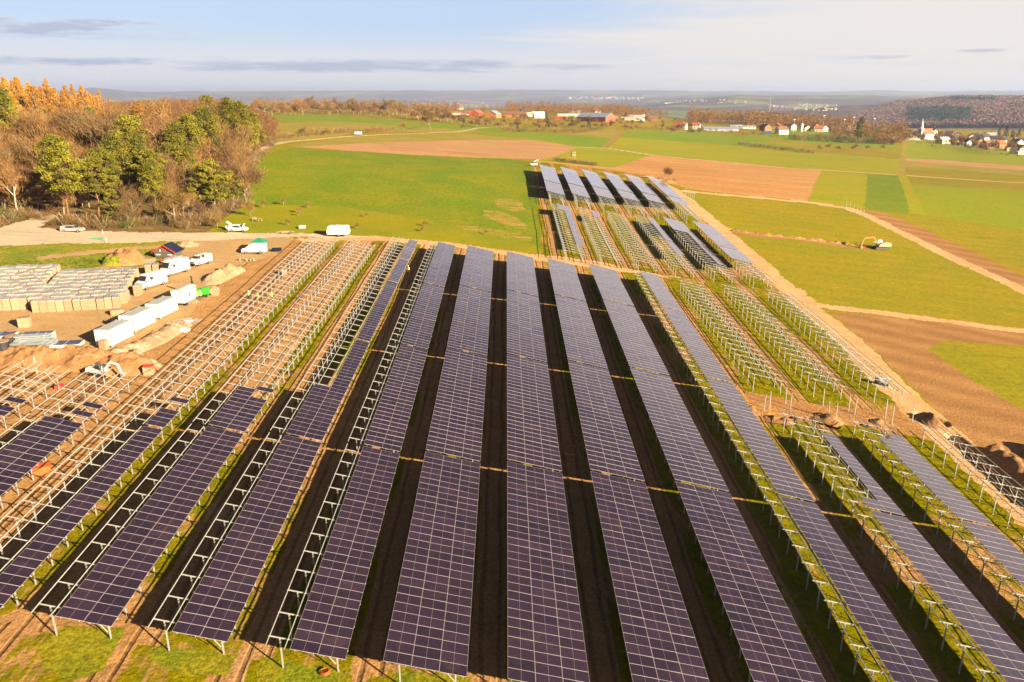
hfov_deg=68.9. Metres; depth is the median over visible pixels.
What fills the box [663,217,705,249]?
solar table
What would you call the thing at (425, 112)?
bare tree
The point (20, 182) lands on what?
bare tree
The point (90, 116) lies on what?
bare tree
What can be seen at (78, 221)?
shrub
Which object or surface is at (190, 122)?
pine tree
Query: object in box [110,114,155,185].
pine tree
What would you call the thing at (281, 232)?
log pile
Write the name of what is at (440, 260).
solar table
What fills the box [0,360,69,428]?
solar table
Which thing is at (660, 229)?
solar table
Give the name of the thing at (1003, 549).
solar table
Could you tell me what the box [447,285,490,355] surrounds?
solar table
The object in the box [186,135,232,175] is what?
bare tree
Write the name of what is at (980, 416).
tracked soil
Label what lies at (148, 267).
module crate
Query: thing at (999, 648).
solar table
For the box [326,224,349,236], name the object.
caravan
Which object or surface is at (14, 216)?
shrub
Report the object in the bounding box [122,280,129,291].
module crate
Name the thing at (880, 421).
earth mound
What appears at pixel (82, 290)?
module crate
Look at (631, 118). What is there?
shed
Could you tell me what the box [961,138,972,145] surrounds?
house
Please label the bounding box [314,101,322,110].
bare tree
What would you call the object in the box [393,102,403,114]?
bare tree
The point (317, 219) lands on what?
meadow
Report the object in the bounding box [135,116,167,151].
bare tree
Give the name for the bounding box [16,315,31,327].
wooden crate
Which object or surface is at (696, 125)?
house
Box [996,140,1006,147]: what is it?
house
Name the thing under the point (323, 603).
solar table
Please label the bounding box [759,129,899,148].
field
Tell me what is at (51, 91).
larch tree
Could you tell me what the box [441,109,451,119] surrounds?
bare tree
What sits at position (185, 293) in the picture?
site wagon
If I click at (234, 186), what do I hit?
pine tree
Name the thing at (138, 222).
shrub
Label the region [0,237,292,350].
gravel yard
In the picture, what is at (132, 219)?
shrub
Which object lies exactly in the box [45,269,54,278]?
module crate
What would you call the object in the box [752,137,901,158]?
field
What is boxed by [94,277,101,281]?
module crate
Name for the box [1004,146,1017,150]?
house
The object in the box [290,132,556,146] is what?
field
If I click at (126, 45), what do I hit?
sky
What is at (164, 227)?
forest floor
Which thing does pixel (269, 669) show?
grass patch
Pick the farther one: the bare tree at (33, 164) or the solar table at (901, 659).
the bare tree at (33, 164)
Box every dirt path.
[36,245,160,260]
[251,126,507,156]
[582,147,1023,182]
[601,131,621,147]
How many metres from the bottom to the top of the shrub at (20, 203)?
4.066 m
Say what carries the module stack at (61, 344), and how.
on the gravel yard at (81, 324)
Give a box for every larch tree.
[0,76,22,114]
[9,80,26,112]
[12,80,29,111]
[15,77,32,111]
[22,82,36,107]
[22,86,44,115]
[34,87,55,121]
[41,78,49,101]
[44,84,52,106]
[48,88,55,109]
[50,87,60,112]
[57,90,69,112]
[58,90,69,121]
[62,85,75,108]
[69,84,76,102]
[75,85,98,115]
[88,93,95,108]
[93,96,103,115]
[97,90,107,110]
[136,101,146,123]
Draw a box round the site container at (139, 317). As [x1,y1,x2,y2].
[118,306,155,331]
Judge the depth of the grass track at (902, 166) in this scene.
537.51 m
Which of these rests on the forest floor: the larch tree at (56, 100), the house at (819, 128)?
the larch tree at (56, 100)
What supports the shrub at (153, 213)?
on the forest floor
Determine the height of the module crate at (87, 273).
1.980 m
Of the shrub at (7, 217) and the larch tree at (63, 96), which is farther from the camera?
the larch tree at (63, 96)
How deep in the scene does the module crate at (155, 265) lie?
144.29 m
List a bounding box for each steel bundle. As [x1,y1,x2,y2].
[9,340,53,347]
[13,332,52,341]
[16,337,57,343]
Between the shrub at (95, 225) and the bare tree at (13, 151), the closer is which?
the shrub at (95, 225)
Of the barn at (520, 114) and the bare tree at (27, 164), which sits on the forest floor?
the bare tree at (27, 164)
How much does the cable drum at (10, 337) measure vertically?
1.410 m
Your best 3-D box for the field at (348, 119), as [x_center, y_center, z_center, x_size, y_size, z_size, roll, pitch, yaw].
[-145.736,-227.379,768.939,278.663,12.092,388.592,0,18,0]
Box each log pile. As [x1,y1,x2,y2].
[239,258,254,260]
[276,231,293,233]
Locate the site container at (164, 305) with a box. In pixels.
[145,296,177,318]
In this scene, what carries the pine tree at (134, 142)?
on the forest floor
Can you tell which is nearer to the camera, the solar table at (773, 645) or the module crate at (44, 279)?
the solar table at (773, 645)
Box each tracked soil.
[828,311,1023,462]
[861,210,1023,286]
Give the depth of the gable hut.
155.26 m
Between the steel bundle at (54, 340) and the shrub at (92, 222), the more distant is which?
the shrub at (92, 222)
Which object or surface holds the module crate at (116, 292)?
on the gravel yard at (81, 324)
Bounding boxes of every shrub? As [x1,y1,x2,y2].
[1,211,17,218]
[2,214,13,221]
[5,206,27,216]
[9,195,35,208]
[9,207,24,216]
[20,205,32,215]
[26,207,59,220]
[29,210,43,218]
[45,217,61,224]
[50,215,72,225]
[59,212,79,224]
[72,216,89,226]
[76,211,91,225]
[77,218,100,227]
[85,212,116,227]
[86,218,98,227]
[90,220,103,227]
[101,219,114,227]
[112,214,130,226]
[116,213,141,227]
[128,215,142,226]
[141,215,153,224]
[143,212,161,224]
[149,216,160,223]
[157,213,172,221]
[166,214,186,226]
[175,211,201,224]
[176,220,191,229]
[181,219,196,228]
[193,213,210,224]
[204,209,214,217]
[207,205,222,215]
[210,201,227,213]
[217,199,234,211]
[224,196,240,210]
[236,191,252,201]
[904,132,912,142]
[916,133,925,139]
[959,135,965,146]
[979,143,988,152]
[990,142,998,152]
[1007,142,1019,154]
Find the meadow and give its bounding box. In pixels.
[207,204,543,253]
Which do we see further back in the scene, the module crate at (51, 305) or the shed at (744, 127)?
the shed at (744, 127)
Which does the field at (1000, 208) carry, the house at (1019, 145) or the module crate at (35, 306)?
the house at (1019, 145)
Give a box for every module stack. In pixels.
[0,331,18,338]
[22,330,55,336]
[52,340,84,347]
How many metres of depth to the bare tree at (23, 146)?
204.70 m
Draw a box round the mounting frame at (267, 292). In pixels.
[212,271,299,344]
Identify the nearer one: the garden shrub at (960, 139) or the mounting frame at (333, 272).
the mounting frame at (333, 272)
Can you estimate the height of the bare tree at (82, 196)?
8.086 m
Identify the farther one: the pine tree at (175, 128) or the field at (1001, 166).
the field at (1001, 166)
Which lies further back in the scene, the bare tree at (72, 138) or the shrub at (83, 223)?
the bare tree at (72, 138)
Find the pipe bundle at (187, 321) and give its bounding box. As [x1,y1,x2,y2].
[167,317,200,325]
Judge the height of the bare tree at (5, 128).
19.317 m
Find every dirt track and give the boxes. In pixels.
[643,176,794,290]
[673,189,1023,293]
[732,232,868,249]
[777,286,1023,525]
[803,302,1023,332]
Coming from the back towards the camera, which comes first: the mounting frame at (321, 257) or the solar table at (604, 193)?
the solar table at (604, 193)
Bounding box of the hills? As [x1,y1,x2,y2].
[22,88,1023,130]
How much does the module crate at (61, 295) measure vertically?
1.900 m
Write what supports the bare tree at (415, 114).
on the field at (529, 124)
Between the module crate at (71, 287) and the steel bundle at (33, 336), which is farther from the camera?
the module crate at (71, 287)
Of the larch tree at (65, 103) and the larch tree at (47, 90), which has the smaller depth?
the larch tree at (65, 103)
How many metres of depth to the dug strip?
107.14 m
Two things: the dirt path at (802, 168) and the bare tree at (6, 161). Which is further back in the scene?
the dirt path at (802, 168)
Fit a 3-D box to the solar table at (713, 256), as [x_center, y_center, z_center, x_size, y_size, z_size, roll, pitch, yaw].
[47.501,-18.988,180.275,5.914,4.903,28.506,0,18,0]
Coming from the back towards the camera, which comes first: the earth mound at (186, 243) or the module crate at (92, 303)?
the earth mound at (186, 243)
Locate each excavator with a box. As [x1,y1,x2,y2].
[85,362,126,377]
[859,236,891,249]
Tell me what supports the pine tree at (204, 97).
on the forest floor
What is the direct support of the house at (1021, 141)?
on the field at (529, 124)
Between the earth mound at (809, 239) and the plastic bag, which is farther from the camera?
the earth mound at (809, 239)
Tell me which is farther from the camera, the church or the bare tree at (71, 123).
the church
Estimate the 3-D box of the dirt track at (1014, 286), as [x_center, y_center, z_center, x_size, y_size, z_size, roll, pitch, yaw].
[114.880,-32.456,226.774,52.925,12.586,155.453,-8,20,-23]
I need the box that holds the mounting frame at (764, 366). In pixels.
[709,319,788,393]
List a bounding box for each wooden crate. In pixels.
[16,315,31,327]
[98,339,108,349]
[104,318,115,322]
[110,308,124,315]
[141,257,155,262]
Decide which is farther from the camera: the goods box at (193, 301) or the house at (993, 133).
the house at (993, 133)
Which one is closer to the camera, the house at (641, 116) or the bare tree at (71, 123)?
the bare tree at (71, 123)
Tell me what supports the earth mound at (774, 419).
on the dug strip
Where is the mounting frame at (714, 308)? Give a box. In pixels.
[677,278,738,332]
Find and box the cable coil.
[320,667,330,675]
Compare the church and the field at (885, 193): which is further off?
the church
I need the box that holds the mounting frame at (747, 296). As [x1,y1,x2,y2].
[721,283,788,337]
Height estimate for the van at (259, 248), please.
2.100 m
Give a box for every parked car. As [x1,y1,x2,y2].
[60,225,84,231]
[226,221,247,231]
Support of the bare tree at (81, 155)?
on the forest floor
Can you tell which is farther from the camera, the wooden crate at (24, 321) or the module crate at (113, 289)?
the module crate at (113, 289)
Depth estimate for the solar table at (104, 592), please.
66.33 m
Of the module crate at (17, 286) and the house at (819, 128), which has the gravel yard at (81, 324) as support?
the module crate at (17, 286)
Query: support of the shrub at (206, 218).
on the forest floor
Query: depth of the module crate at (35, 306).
121.22 m
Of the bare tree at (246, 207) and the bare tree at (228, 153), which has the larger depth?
the bare tree at (228, 153)
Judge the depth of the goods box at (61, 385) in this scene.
96.72 m
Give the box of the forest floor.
[0,133,273,232]
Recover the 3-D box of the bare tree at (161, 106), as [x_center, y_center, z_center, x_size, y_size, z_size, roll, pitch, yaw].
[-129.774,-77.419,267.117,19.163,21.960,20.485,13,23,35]
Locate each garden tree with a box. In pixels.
[854,124,863,136]
[856,117,865,124]
[896,124,906,134]
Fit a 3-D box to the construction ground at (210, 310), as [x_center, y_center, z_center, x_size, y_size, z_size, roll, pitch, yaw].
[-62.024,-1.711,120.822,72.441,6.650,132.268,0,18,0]
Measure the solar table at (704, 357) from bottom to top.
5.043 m
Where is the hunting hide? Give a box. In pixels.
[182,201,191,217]
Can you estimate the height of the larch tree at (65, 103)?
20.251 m
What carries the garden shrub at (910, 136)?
on the field at (1000, 208)
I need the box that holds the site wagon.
[170,283,195,304]
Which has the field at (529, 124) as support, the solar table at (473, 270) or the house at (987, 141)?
the house at (987, 141)
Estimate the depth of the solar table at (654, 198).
243.56 m
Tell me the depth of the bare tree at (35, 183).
187.59 m
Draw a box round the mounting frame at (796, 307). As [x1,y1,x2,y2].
[765,287,837,340]
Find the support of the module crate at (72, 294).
on the gravel yard at (81, 324)
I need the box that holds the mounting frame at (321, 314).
[271,275,347,349]
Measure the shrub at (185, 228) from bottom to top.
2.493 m
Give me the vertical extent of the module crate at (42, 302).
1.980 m
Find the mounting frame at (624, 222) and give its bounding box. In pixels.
[607,211,638,241]
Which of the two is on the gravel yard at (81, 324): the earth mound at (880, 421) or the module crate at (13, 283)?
the module crate at (13, 283)
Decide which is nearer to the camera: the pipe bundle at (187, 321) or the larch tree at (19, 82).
the pipe bundle at (187, 321)
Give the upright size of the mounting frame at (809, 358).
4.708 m
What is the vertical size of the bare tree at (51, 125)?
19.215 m
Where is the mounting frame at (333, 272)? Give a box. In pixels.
[320,238,374,288]
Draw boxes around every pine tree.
[0,85,26,131]
[30,134,84,215]
[35,157,68,207]
[73,156,115,214]
[81,147,122,205]
[97,129,138,202]
[97,189,125,219]
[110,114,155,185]
[115,130,149,199]
[130,149,167,206]
[137,158,166,215]
[155,121,186,166]
[165,136,199,193]
[176,113,207,158]
[186,105,222,157]
[186,164,216,206]
[193,95,216,111]
[197,158,231,204]
[215,97,250,138]
[219,171,243,199]
[229,100,257,146]
[235,120,259,148]
[249,112,266,146]
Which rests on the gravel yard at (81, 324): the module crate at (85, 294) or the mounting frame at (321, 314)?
the module crate at (85, 294)
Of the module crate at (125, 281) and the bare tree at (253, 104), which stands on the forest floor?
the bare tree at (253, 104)
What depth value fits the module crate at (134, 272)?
139.56 m
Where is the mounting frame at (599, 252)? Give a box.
[587,228,623,267]
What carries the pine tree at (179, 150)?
on the forest floor
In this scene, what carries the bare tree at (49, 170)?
on the forest floor
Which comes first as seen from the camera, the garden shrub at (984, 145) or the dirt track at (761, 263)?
the dirt track at (761, 263)
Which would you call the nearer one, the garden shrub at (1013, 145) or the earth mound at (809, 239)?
the earth mound at (809, 239)
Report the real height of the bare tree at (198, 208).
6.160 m
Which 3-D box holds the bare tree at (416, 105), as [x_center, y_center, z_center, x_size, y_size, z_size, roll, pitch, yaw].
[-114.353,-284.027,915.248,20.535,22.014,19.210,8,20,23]
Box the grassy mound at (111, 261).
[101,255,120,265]
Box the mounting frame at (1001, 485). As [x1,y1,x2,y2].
[914,420,1023,541]
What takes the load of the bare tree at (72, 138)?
on the forest floor
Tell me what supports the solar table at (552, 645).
on the construction ground at (712, 628)
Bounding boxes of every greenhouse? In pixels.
[558,114,577,116]
[702,127,732,130]
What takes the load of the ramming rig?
on the construction ground at (210, 310)
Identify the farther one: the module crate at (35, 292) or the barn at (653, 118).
the barn at (653, 118)
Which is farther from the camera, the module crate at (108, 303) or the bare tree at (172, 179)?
the bare tree at (172, 179)
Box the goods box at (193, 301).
[188,299,197,303]
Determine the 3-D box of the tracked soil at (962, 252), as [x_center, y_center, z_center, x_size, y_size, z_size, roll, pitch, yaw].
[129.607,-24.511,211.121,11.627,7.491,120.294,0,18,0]
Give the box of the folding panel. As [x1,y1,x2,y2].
[272,247,281,250]
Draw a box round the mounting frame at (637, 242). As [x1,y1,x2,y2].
[619,233,659,270]
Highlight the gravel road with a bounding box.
[0,214,367,245]
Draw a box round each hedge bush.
[793,134,807,140]
[845,137,858,142]
[871,137,890,143]
[889,137,901,144]
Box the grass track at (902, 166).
[897,139,907,175]
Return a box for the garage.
[1013,151,1023,154]
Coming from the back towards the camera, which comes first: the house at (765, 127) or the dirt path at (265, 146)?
the house at (765, 127)
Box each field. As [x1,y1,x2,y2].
[247,147,542,248]
[266,114,1023,197]
[269,115,501,129]
[275,121,476,145]
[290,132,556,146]
[302,140,578,158]
[472,131,612,147]
[533,147,648,166]
[533,155,821,200]
[542,129,619,137]
[608,137,899,173]
[622,130,811,151]
[682,192,1023,326]
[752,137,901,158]
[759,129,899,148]
[808,170,867,207]
[863,174,909,212]
[889,213,1023,269]
[898,175,926,214]
[901,140,1023,229]
[905,161,1023,175]
[905,167,1023,191]
[906,158,1023,169]
[927,340,1023,409]
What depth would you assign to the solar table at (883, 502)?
86.76 m
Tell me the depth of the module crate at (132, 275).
137.58 m
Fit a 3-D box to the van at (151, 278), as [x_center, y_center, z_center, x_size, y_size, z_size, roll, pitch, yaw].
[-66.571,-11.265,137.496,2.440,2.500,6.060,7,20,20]
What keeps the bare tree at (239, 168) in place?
on the forest floor
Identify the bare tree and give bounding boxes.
[0,116,18,138]
[0,138,16,161]
[0,139,31,164]
[0,140,30,170]
[0,147,16,174]
[0,160,31,215]
[0,180,12,208]
[1,167,31,204]
[2,107,34,139]
[3,113,63,161]
[3,124,33,163]
[6,130,49,166]
[9,162,30,190]
[12,107,46,132]
[12,134,45,163]
[13,104,44,123]
[16,172,48,206]
[18,105,64,155]
[21,133,52,171]
[21,158,82,198]
[25,152,53,176]
[26,185,45,209]
[29,143,83,179]
[31,108,88,149]
[40,126,87,182]
[41,115,80,150]
[44,124,91,148]
[47,191,78,213]
[51,100,135,148]
[59,103,82,133]
[60,102,137,146]
[66,183,93,208]
[75,107,118,123]
[76,146,97,196]
[77,143,106,200]
[99,98,120,112]
[100,99,116,116]
[108,180,150,216]
[112,197,143,227]
[127,95,174,120]
[131,179,157,201]
[134,96,181,120]
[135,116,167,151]
[136,112,169,138]
[140,94,177,130]
[144,144,194,187]
[145,115,178,139]
[147,116,172,147]
[149,190,187,215]
[150,170,182,196]
[154,147,196,197]
[155,180,198,225]
[170,190,201,211]
[176,148,212,193]
[180,168,202,200]
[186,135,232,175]
[190,201,207,219]
[191,157,234,204]
[197,161,246,198]
[200,122,255,155]
[204,132,251,169]
[206,120,229,136]
[212,212,224,228]
[213,137,253,191]
[215,138,260,171]
[218,153,268,198]
[224,135,267,160]
[226,159,266,198]
[239,200,256,216]
[249,97,258,107]
[257,101,271,110]
[265,103,277,113]
[278,101,288,114]
[296,98,309,112]
[303,95,314,111]
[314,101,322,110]
[321,100,334,111]
[345,96,358,113]
[361,101,368,113]
[370,100,381,112]
[382,97,393,107]
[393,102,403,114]
[396,105,404,116]
[411,101,426,116]
[412,111,422,120]
[416,106,425,116]
[421,114,435,129]
[422,107,431,118]
[424,103,437,112]
[431,102,442,119]
[435,105,447,113]
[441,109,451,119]
[661,167,674,177]
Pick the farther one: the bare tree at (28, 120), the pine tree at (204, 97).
the pine tree at (204, 97)
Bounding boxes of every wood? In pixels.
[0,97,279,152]
[254,98,908,143]
[845,94,1023,127]
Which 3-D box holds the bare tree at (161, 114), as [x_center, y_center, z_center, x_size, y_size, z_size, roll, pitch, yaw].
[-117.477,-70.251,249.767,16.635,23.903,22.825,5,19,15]
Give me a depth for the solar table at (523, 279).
153.93 m
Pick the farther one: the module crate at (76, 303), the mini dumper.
the module crate at (76, 303)
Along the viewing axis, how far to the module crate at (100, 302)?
124.81 m
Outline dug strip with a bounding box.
[744,391,933,441]
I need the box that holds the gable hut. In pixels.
[151,242,183,257]
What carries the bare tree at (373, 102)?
on the ground at (716, 123)
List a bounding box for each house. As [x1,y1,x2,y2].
[532,111,544,117]
[633,113,644,120]
[674,121,687,129]
[692,122,700,129]
[759,123,771,130]
[774,126,788,134]
[786,123,796,129]
[803,124,810,130]
[814,125,823,131]
[935,136,949,143]
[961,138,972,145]
[967,133,977,138]
[978,133,989,139]
[979,139,993,147]
[987,132,996,135]
[989,135,1002,140]
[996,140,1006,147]
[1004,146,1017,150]
[1010,138,1023,144]
[1015,143,1023,150]
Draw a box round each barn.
[468,110,483,116]
[485,110,500,117]
[502,111,526,117]
[577,113,615,121]
[647,116,656,120]
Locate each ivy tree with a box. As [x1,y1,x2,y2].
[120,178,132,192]
[204,139,227,164]
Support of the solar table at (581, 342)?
on the construction ground at (712, 628)
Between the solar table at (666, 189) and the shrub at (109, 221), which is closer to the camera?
the shrub at (109, 221)
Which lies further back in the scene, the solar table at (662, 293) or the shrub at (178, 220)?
the shrub at (178, 220)
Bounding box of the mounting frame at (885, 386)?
[811,328,911,403]
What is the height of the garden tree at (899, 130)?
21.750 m
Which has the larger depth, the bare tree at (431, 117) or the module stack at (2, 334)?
the bare tree at (431, 117)
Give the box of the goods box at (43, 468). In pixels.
[32,461,50,475]
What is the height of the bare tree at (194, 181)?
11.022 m
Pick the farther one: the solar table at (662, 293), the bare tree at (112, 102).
the bare tree at (112, 102)
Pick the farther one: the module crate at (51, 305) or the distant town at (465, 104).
the distant town at (465, 104)
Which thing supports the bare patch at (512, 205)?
on the field at (455, 191)
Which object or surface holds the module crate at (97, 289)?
on the gravel yard at (81, 324)
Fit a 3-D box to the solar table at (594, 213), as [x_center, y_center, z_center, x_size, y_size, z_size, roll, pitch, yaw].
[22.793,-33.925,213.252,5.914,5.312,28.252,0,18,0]
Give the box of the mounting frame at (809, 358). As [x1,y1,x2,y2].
[760,324,849,398]
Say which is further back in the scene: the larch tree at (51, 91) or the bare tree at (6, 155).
the larch tree at (51, 91)
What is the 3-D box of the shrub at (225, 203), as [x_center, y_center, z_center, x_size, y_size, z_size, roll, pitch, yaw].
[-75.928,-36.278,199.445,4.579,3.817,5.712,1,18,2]
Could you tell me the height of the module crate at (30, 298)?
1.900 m
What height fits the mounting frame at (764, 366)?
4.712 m
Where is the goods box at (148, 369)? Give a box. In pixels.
[142,364,154,375]
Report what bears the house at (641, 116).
on the ground at (716, 123)
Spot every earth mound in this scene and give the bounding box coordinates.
[0,344,114,371]
[82,351,161,378]
[107,248,146,265]
[111,320,191,353]
[131,349,162,366]
[177,240,199,246]
[201,263,245,284]
[206,344,235,352]
[248,357,285,367]
[657,178,676,183]
[731,229,870,247]
[748,405,760,415]
[763,415,793,425]
[810,412,843,427]
[870,418,898,429]
[914,412,945,428]
[980,443,1023,496]
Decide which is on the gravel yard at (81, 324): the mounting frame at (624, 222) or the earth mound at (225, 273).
the earth mound at (225, 273)
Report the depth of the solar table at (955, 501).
86.17 m
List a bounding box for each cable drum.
[0,338,9,350]
[4,334,15,343]
[210,286,219,295]
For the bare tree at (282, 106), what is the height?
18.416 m
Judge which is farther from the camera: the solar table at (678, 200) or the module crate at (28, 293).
the solar table at (678, 200)
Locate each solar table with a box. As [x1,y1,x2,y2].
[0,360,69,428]
[0,413,82,508]
[0,419,161,607]
[31,365,139,433]
[31,423,243,638]
[111,327,247,439]
[147,432,320,654]
[193,333,307,443]
[265,443,399,671]
[270,335,368,452]
[332,276,397,351]
[348,343,427,460]
[368,254,407,290]
[383,235,417,267]
[383,451,479,681]
[389,282,443,350]
[414,241,454,289]
[426,348,486,461]
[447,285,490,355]
[460,245,493,290]
[507,251,537,295]
[507,290,546,361]
[507,354,561,471]
[507,461,589,681]
[539,164,554,175]
[540,167,560,183]
[544,180,565,204]
[547,258,585,300]
[550,202,576,230]
[555,294,607,367]
[556,224,587,262]
[560,167,575,172]
[562,170,584,186]
[568,183,592,208]
[568,360,644,481]
[578,207,607,237]
[581,169,598,179]
[583,172,608,190]
[589,264,633,312]
[590,471,708,681]
[592,186,619,209]
[602,171,619,180]
[603,299,668,382]
[606,175,632,192]
[617,189,646,215]
[625,174,642,183]
[629,178,657,198]
[630,367,728,499]
[632,270,682,316]
[635,214,671,246]
[641,192,673,219]
[646,176,665,186]
[651,180,682,201]
[652,238,696,278]
[653,305,731,389]
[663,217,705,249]
[667,195,703,222]
[675,481,824,681]
[685,242,736,282]
[692,221,738,255]
[694,375,814,510]
[717,245,776,289]
[764,493,937,681]
[777,407,904,524]
[846,414,993,537]
[854,507,1023,681]
[943,517,1023,620]
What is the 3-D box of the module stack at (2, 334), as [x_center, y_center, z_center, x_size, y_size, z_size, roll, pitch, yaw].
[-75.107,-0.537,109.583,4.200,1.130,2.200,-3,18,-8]
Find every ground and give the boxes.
[0,239,395,615]
[0,242,846,681]
[0,617,394,681]
[156,107,1023,422]
[533,162,782,293]
[662,278,1023,681]
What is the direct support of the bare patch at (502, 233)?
on the field at (455, 191)
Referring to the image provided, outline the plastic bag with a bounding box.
[179,328,190,331]
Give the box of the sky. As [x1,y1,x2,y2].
[0,0,1023,91]
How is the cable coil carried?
on the grass patch at (269, 669)
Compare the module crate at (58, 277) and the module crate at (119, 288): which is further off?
the module crate at (58, 277)
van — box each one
[136,270,167,288]
[159,256,189,275]
[189,252,212,265]
[241,243,266,253]
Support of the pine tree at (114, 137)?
on the forest floor
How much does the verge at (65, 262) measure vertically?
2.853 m
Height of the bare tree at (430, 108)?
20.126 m
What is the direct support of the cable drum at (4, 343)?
on the gravel yard at (81, 324)
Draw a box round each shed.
[451,111,470,114]
[555,116,566,119]
[621,117,636,120]
[729,125,756,128]
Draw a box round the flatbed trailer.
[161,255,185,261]
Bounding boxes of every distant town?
[422,102,504,107]
[569,96,643,100]
[670,99,746,102]
[769,103,836,110]
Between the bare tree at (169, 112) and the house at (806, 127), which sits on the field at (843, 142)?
the house at (806, 127)
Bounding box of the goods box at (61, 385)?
[54,383,64,388]
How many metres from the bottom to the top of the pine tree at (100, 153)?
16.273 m
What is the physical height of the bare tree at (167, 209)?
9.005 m
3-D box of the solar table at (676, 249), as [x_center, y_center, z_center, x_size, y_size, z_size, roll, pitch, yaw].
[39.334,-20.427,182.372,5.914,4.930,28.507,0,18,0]
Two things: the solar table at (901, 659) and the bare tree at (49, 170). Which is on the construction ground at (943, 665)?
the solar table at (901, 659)
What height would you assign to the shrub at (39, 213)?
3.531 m
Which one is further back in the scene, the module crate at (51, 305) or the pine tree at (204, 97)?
the pine tree at (204, 97)
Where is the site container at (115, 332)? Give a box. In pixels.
[94,320,133,346]
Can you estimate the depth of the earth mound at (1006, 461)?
94.22 m
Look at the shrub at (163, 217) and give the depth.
183.77 m
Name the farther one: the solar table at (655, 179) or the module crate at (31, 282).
the solar table at (655, 179)
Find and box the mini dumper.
[874,377,890,386]
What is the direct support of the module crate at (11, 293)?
on the gravel yard at (81, 324)
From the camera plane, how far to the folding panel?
167.24 m
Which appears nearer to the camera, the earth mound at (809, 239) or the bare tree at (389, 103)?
the earth mound at (809, 239)
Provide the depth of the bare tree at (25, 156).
207.92 m
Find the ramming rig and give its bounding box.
[190,276,209,297]
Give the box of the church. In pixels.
[918,120,934,139]
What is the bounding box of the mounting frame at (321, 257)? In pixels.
[274,233,337,285]
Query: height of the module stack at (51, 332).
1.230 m
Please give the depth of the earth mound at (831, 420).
104.23 m
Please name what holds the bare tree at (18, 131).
on the forest floor
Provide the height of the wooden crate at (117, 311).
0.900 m
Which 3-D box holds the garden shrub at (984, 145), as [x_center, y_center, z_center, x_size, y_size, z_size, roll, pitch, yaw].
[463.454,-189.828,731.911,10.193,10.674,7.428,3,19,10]
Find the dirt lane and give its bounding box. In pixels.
[298,235,688,279]
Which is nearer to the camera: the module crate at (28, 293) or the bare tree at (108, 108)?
the module crate at (28, 293)
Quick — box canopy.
[250,238,268,247]
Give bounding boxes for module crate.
[0,296,2,310]
[1,295,11,310]
[2,274,11,278]
[2,281,10,285]
[6,291,15,296]
[10,295,19,309]
[11,274,19,278]
[11,280,19,285]
[15,283,23,288]
[15,291,23,295]
[18,295,28,309]
[19,287,27,291]
[22,270,30,274]
[22,277,30,281]
[23,290,31,295]
[27,280,34,284]
[27,294,35,308]
[31,290,39,294]
[31,298,39,312]
[34,294,42,298]
[35,286,43,290]
[38,297,47,312]
[39,277,47,283]
[42,273,50,282]
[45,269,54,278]
[46,289,54,294]
[46,297,55,311]
[49,266,57,274]
[49,279,57,283]
[51,293,59,297]
[52,275,60,279]
[53,263,60,271]
[55,297,64,311]
[59,293,67,297]
[62,289,70,292]
[63,271,71,275]
[63,296,72,310]
[65,285,74,289]
[67,292,75,296]
[71,271,78,275]
[72,297,80,309]
[78,288,86,292]
[80,296,88,309]
[82,292,90,296]
[85,271,92,276]
[87,295,96,309]
[91,291,98,297]
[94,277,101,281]
[94,287,101,291]
[96,296,104,308]
[99,290,106,295]
[103,294,112,308]
[107,280,114,284]
[109,287,116,291]
[111,294,120,307]
[114,290,122,303]
[117,286,124,290]
[120,283,128,289]
[120,290,130,303]
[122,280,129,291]
[124,276,132,288]
[127,272,135,284]
[129,270,136,281]
[131,267,138,278]
[132,283,142,295]
[144,262,152,272]
[152,262,159,270]
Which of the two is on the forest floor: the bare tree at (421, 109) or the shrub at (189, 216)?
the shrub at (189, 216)
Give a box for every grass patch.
[39,625,124,681]
[148,646,234,676]
[256,656,351,681]
[395,671,471,681]
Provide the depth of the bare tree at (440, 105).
868.24 m
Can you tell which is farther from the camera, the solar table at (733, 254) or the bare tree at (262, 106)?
the bare tree at (262, 106)
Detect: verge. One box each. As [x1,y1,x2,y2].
[0,241,184,265]
[0,255,143,268]
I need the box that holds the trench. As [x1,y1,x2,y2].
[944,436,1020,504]
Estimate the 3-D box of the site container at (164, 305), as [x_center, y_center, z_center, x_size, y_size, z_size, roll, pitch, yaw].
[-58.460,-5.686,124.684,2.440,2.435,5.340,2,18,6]
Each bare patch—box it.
[456,226,532,241]
[483,209,527,229]
[495,199,525,211]
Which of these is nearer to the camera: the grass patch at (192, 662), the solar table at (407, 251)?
the grass patch at (192, 662)
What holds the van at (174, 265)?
on the gravel yard at (81, 324)
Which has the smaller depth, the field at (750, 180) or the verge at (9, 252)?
the verge at (9, 252)
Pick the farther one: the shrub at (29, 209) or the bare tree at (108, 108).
the bare tree at (108, 108)

